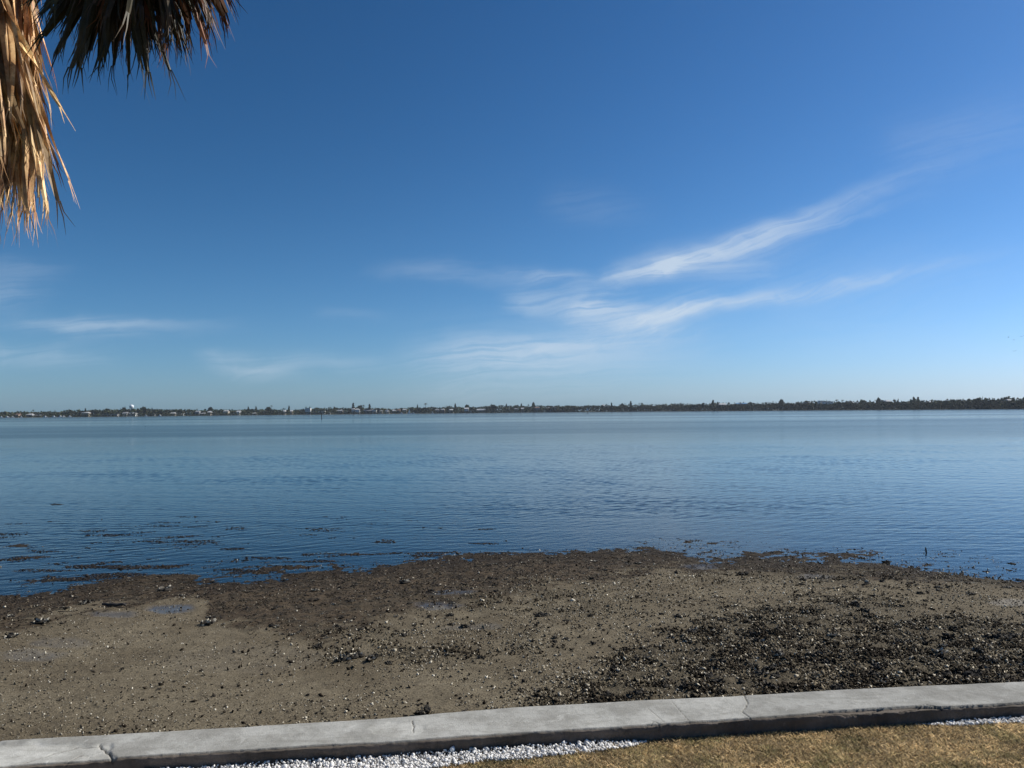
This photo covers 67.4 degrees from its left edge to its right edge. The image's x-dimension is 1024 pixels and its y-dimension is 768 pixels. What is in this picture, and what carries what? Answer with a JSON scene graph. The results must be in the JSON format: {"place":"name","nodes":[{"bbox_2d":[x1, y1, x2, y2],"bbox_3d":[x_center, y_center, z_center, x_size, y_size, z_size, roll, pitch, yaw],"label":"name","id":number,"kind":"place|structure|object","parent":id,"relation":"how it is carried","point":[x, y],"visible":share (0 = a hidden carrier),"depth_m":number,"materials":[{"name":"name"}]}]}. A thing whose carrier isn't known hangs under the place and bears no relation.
{"place":"outdoors","nodes":[
{"label":"outdoors","id":0,"kind":"place"},
{"bbox_2d":[0,479,1023,740],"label":"beach","id":1,"kind":"structure","parent":0,"point":[224,633],"depth_m":11.20,"materials":[{"name":"brown sand"}]},
{"bbox_2d":[4,632,18,637],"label":"oyster clump","id":2,"kind":"object","parent":1,"relation":"on","point":[11,635],"visible":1,"depth_m":9.28,"materials":[{"name":"grey stone"}]},
{"bbox_2d":[31,617,49,623],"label":"oyster clump","id":3,"kind":"object","parent":1,"relation":"on","point":[39,621],"visible":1,"depth_m":9.95,"materials":[{"name":"grey stone"}]},
{"bbox_2d":[77,599,93,602],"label":"oyster clump","id":4,"kind":"object","parent":1,"relation":"on","point":[87,600],"visible":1,"depth_m":11.12,"materials":[{"name":"grey stone"}]},
{"bbox_2d":[102,601,125,605],"bbox_3d":[-5.621,3.107,10.858,0.361,0.071,0.093,-1,-2,12],"label":"driftwood","id":5,"kind":"object","parent":1,"relation":"on","point":[114,604],"visible":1,"depth_m":10.83,"materials":[{"name":"brown wood"}]},
{"bbox_2d":[156,585,173,591],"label":"oyster clump","id":6,"kind":"object","parent":1,"relation":"on","point":[166,589],"visible":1,"depth_m":11.87,"materials":[{"name":"grey stone"}]},
{"bbox_2d":[199,617,215,625],"bbox_3d":[-3.899,3.050,9.845,0.209,0.081,0.233,-2,-3,43],"label":"oyster clump","id":7,"kind":"object","parent":1,"relation":"on","point":[207,621],"visible":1,"depth_m":9.83,"materials":[{"name":"grey stone"}]},
{"bbox_2d":[335,652,351,661],"bbox_3d":[-1.797,2.923,8.184,0.181,0.093,0.137,0,-2,-17],"label":"oyster clump","id":8,"kind":"object","parent":1,"relation":"on","point":[343,657],"visible":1,"depth_m":8.15,"materials":[{"name":"grey stone"}]},
{"bbox_2d":[350,650,364,658],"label":"oyster clump","id":9,"kind":"object","parent":1,"relation":"on","point":[357,654],"visible":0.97,"depth_m":8.30,"materials":[{"name":"grey stone"}]},
{"bbox_2d":[365,653,378,660],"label":"oyster clump","id":10,"kind":"object","parent":1,"relation":"on","point":[370,657],"visible":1,"depth_m":8.18,"materials":[{"name":"grey stone"}]},
{"bbox_2d":[399,579,410,583],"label":"oyster clump","id":11,"kind":"object","parent":1,"relation":"on","point":[404,581],"visible":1,"depth_m":12.10,"materials":[{"name":"grey stone"}]},
{"bbox_2d":[412,704,431,714],"bbox_3d":[-0.749,2.801,6.583,0.149,0.054,0.178,-2,-2,28],"label":"oyster clump","id":12,"kind":"object","parent":1,"relation":"on","point":[426,710],"visible":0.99,"depth_m":6.55,"materials":[{"name":"grey stone"}]},
{"bbox_2d":[0,538,1023,640],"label":"seaweed","id":13,"kind":"object","parent":1,"relation":"on","point":[353,595],"visible":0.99,"depth_m":12.71,"materials":[{"name":"brown plant"}]},
{"bbox_2d":[0,542,1023,734],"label":"oyster rubble","id":14,"kind":"object","parent":1,"relation":"on","point":[864,673],"visible":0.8,"depth_m":8.34,"materials":[{"name":"stone"}]},
{"bbox_2d":[0,542,1023,739],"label":"shell grit","id":15,"kind":"object","parent":1,"relation":"on","point":[583,668],"visible":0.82,"depth_m":8.93,"materials":[{"name":"gravel"}]},
{"bbox_2d":[533,611,547,616],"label":"oyster clump","id":16,"kind":"object","parent":1,"relation":"on","point":[541,614],"visible":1,"depth_m":9.90,"materials":[{"name":"grey stone"}]},
{"bbox_2d":[634,689,644,694],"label":"oyster clump","id":17,"kind":"object","parent":1,"relation":"on","point":[637,692],"visible":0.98,"depth_m":7.01,"materials":[{"name":"grey stone"}]},
{"bbox_2d":[680,680,692,688],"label":"oyster clump","id":18,"kind":"object","parent":1,"relation":"on","point":[683,685],"visible":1,"depth_m":7.19,"materials":[{"name":"black stone"}]},
{"bbox_2d":[687,626,698,633],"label":"oyster clump","id":19,"kind":"object","parent":1,"relation":"on","point":[692,630],"visible":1,"depth_m":9.03,"materials":[{"name":"grey stone"}]},
{"bbox_2d":[703,671,713,677],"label":"oyster clump","id":20,"kind":"object","parent":1,"relation":"on","point":[706,675],"visible":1,"depth_m":7.46,"materials":[{"name":"grey stone"}]},
{"bbox_2d":[708,678,724,682],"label":"oyster clump","id":21,"kind":"object","parent":1,"relation":"on","point":[714,680],"visible":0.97,"depth_m":7.29,"materials":[{"name":"black stone"}]},
{"bbox_2d":[715,658,726,662],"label":"oyster clump","id":22,"kind":"object","parent":1,"relation":"on","point":[720,660],"visible":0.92,"depth_m":7.93,"materials":[{"name":"grey stone"}]},
{"bbox_2d":[738,678,745,683],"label":"oyster clump","id":23,"kind":"object","parent":1,"relation":"on","point":[740,680],"visible":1,"depth_m":7.30,"materials":[{"name":"black stone"}]},
{"bbox_2d":[736,571,748,575],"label":"oyster clump","id":24,"kind":"object","parent":1,"relation":"on","point":[745,573],"visible":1,"depth_m":12.54,"materials":[{"name":"grey stone"}]},
{"bbox_2d":[745,631,761,637],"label":"oyster clump","id":25,"kind":"object","parent":1,"relation":"on","point":[754,634],"visible":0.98,"depth_m":8.81,"materials":[{"name":"black stone"}]},
{"bbox_2d":[748,662,760,667],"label":"oyster clump","id":26,"kind":"object","parent":1,"relation":"on","point":[754,664],"visible":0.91,"depth_m":7.73,"materials":[{"name":"grey stone"}]},
{"bbox_2d":[750,637,764,642],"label":"oyster clump","id":27,"kind":"object","parent":1,"relation":"on","point":[757,640],"visible":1,"depth_m":8.62,"materials":[{"name":"grey stone"}]},
{"bbox_2d":[753,667,768,676],"bbox_3d":[2.442,2.828,7.530,0.154,0.068,0.179,-1,-2,16],"label":"oyster clump","id":28,"kind":"object","parent":1,"relation":"on","point":[762,671],"visible":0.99,"depth_m":7.53,"materials":[{"name":"grey stone"}]},
{"bbox_2d":[759,680,776,688],"bbox_3d":[2.384,2.803,7.166,0.125,0.070,0.190,1,-3,-38],"label":"oyster clump","id":29,"kind":"object","parent":1,"relation":"on","point":[767,684],"visible":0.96,"depth_m":7.14,"materials":[{"name":"black stone"}]},
{"bbox_2d":[764,664,776,670],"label":"oyster clump","id":30,"kind":"object","parent":1,"relation":"on","point":[770,667],"visible":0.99,"depth_m":7.65,"materials":[{"name":"grey stone"}]},
{"bbox_2d":[771,672,780,677],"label":"oyster clump","id":31,"kind":"object","parent":1,"relation":"on","point":[776,674],"visible":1,"depth_m":7.45,"materials":[{"name":"grey stone"}]},
{"bbox_2d":[771,649,783,656],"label":"oyster clump","id":32,"kind":"object","parent":1,"relation":"on","point":[779,653],"visible":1,"depth_m":8.06,"materials":[{"name":"grey stone"}]},
{"bbox_2d":[801,610,811,614],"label":"oyster clump","id":33,"kind":"object","parent":1,"relation":"on","point":[805,612],"visible":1,"depth_m":9.86,"materials":[{"name":"grey stone"}]},
{"bbox_2d":[804,650,822,656],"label":"oyster clump","id":34,"kind":"object","parent":1,"relation":"on","point":[818,652],"visible":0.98,"depth_m":8.04,"materials":[{"name":"grey stone"}]},
{"bbox_2d":[820,658,835,663],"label":"oyster clump","id":35,"kind":"object","parent":1,"relation":"on","point":[826,661],"visible":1,"depth_m":7.81,"materials":[{"name":"grey stone"}]},
{"bbox_2d":[828,632,837,636],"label":"oyster clump","id":36,"kind":"object","parent":1,"relation":"on","point":[833,634],"visible":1,"depth_m":8.80,"materials":[{"name":"grey stone"}]},
{"bbox_2d":[830,683,844,689],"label":"oyster clump","id":37,"kind":"object","parent":1,"relation":"on","point":[837,686],"visible":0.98,"depth_m":7.06,"materials":[{"name":"black stone"}]},
{"bbox_2d":[848,601,860,606],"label":"oyster clump","id":38,"kind":"object","parent":1,"relation":"on","point":[854,603],"visible":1,"depth_m":10.33,"materials":[{"name":"black stone"}]},
{"bbox_2d":[857,607,869,612],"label":"oyster clump","id":39,"kind":"object","parent":1,"relation":"on","point":[864,609],"visible":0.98,"depth_m":9.97,"materials":[{"name":"black stone"}]},
{"bbox_2d":[869,670,878,676],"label":"oyster clump","id":40,"kind":"object","parent":1,"relation":"on","point":[875,674],"visible":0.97,"depth_m":7.38,"materials":[{"name":"grey stone"}]},
{"bbox_2d":[870,661,887,669],"bbox_3d":[3.629,2.801,7.616,0.163,0.071,0.128,-3,-3,45],"label":"oyster clump","id":41,"kind":"object","parent":1,"relation":"on","point":[878,666],"visible":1,"depth_m":7.61,"materials":[{"name":"grey stone"}]},
{"bbox_2d":[922,639,931,644],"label":"oyster clump","id":42,"kind":"object","parent":1,"relation":"on","point":[924,641],"visible":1,"depth_m":8.48,"materials":[{"name":"grey stone"}]},
{"bbox_2d":[932,647,947,653],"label":"oyster clump","id":43,"kind":"object","parent":1,"relation":"on","point":[940,650],"visible":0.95,"depth_m":8.11,"materials":[{"name":"grey stone"}]},
{"bbox_2d":[933,653,946,658],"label":"oyster clump","id":44,"kind":"object","parent":1,"relation":"on","point":[940,655],"visible":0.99,"depth_m":7.97,"materials":[{"name":"black stone"}]},
{"bbox_2d":[937,632,954,637],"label":"oyster clump","id":45,"kind":"object","parent":1,"relation":"on","point":[946,635],"visible":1,"depth_m":8.74,"materials":[{"name":"grey stone"}]},
{"bbox_2d":[947,625,958,631],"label":"oyster clump","id":46,"kind":"object","parent":1,"relation":"on","point":[952,628],"visible":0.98,"depth_m":9.08,"materials":[{"name":"black stone"}]},
{"bbox_2d":[962,668,982,677],"bbox_3d":[4.448,2.785,7.389,0.258,0.089,0.151,0,-2,-25],"label":"oyster clump","id":47,"kind":"object","parent":1,"relation":"on","point":[973,672],"visible":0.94,"depth_m":7.36,"materials":[{"name":"grey stone"}]},
{"bbox_2d":[971,646,984,652],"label":"oyster clump","id":48,"kind":"object","parent":1,"relation":"on","point":[977,648],"visible":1,"depth_m":8.21,"materials":[{"name":"grey stone"}]},
{"bbox_2d":[978,655,990,660],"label":"oyster clump","id":49,"kind":"object","parent":1,"relation":"on","point":[983,657],"visible":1,"depth_m":7.88,"materials":[{"name":"grey stone"}]},
{"bbox_2d":[991,632,1012,638],"bbox_3d":[5.546,2.864,8.693,0.212,0.088,0.151,-2,-2,29],"label":"oyster clump","id":50,"kind":"object","parent":1,"relation":"on","point":[998,635],"visible":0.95,"depth_m":8.69,"materials":[{"name":"grey stone"}]},
{"bbox_2d":[996,673,1012,678],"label":"oyster clump","id":51,"kind":"object","parent":1,"relation":"on","point":[1004,675],"visible":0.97,"depth_m":7.34,"materials":[{"name":"grey stone"}]},
{"bbox_2d":[1008,632,1023,637],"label":"oyster clump","id":52,"kind":"object","parent":1,"relation":"on","point":[1014,635],"visible":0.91,"depth_m":8.78,"materials":[{"name":"grey stone"}]},
{"bbox_2d":[0,409,1023,593],"bbox_3d":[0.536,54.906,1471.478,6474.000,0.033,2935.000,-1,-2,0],"label":"water","id":53,"kind":"structure","parent":0,"point":[823,448],"depth_m":43.26,"materials":[{"name":"blue liquid"}]},
{"bbox_2d":[0,510,507,580],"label":"floating seaweed","id":54,"kind":"object","parent":53,"relation":"on","point":[103,575],"visible":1,"depth_m":14.54,"materials":[{"name":"brown plant"}]},
{"bbox_2d":[0,0,1023,414],"label":"sky","id":55,"kind":"structure","parent":0,"point":[391,204],"materials":[{"name":"blue"}]},
{"bbox_2d":[10,408,1023,417],"bbox_3d":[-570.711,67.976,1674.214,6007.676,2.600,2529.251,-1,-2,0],"label":"shore","id":56,"kind":"structure","parent":0,"point":[528,412],"depth_m":1357.75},
{"bbox_2d":[81,412,90,416],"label":"house","id":57,"kind":"structure","parent":56,"relation":"on","point":[82,413],"depth_m":1353.43,"materials":[{"name":"beige paint"}]},
{"bbox_2d":[1,409,557,417],"bbox_3d":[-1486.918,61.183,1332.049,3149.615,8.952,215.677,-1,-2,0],"label":"shore shrubs","id":58,"kind":"object","parent":56,"relation":"on","point":[199,414],"visible":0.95,"depth_m":1425.13,"materials":[{"name":"green plant"}]},
{"bbox_2d":[0,405,575,416],"bbox_3d":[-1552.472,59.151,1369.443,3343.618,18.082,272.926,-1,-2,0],"label":"woods","id":59,"kind":"object","parent":56,"relation":"on","point":[214,411],"visible":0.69,"depth_m":1442.54,"materials":[{"name":"green plant"}]},
{"bbox_2d":[305,408,311,413],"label":"house","id":60,"kind":"structure","parent":56,"relation":"on","point":[308,410],"depth_m":1440.34,"materials":[{"name":"white paint"}]},
{"bbox_2d":[363,409,372,413],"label":"house","id":61,"kind":"structure","parent":56,"relation":"on","point":[366,410],"depth_m":1440.11,"materials":[{"name":"grey"}]},
{"bbox_2d":[545,399,1023,411],"bbox_3d":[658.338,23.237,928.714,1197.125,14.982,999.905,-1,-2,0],"label":"mangrove belt","id":62,"kind":"object","parent":56,"relation":"on","point":[977,404],"visible":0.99,"depth_m":1035.65,"materials":[{"name":"green plant"}]},
{"bbox_2d":[603,396,1023,406],"bbox_3d":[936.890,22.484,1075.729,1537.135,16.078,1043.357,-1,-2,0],"label":"back woods","id":63,"kind":"object","parent":56,"relation":"on","point":[894,400],"visible":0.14,"depth_m":1202.01,"materials":[{"name":"green plant"}]},
{"bbox_2d":[822,401,833,409],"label":"house","id":64,"kind":"structure","parent":56,"relation":"on","point":[826,402],"depth_m":1077.91,"materials":[{"name":"white paint"}]},
{"bbox_2d":[257,718,1023,767],"bbox_3d":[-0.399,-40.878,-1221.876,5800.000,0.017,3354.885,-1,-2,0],"label":"lawn","id":65,"kind":"structure","parent":0,"point":[560,760],"depth_m":5.44,"materials":[{"name":"plant"}]},
{"bbox_2d":[0,0,247,248],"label":"palm tree","id":66,"kind":"object","parent":65,"relation":"on","point":[26,147],"visible":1,"depth_m":3.00,"materials":[{"name":"brown plant"}]},
{"bbox_2d":[0,682,1023,767],"bbox_3d":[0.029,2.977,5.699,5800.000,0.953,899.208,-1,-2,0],"label":"seawall","id":67,"kind":"object","parent":65,"relation":"on","point":[637,720],"visible":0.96,"depth_m":5.63,"materials":[{"name":"concrete"}]},
{"bbox_2d":[162,715,1023,767],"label":"pebble strip","id":68,"kind":"object","parent":65,"relation":"on","point":[440,760],"visible":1,"depth_m":5.34,"materials":[{"name":"white gravel"}]}
]}

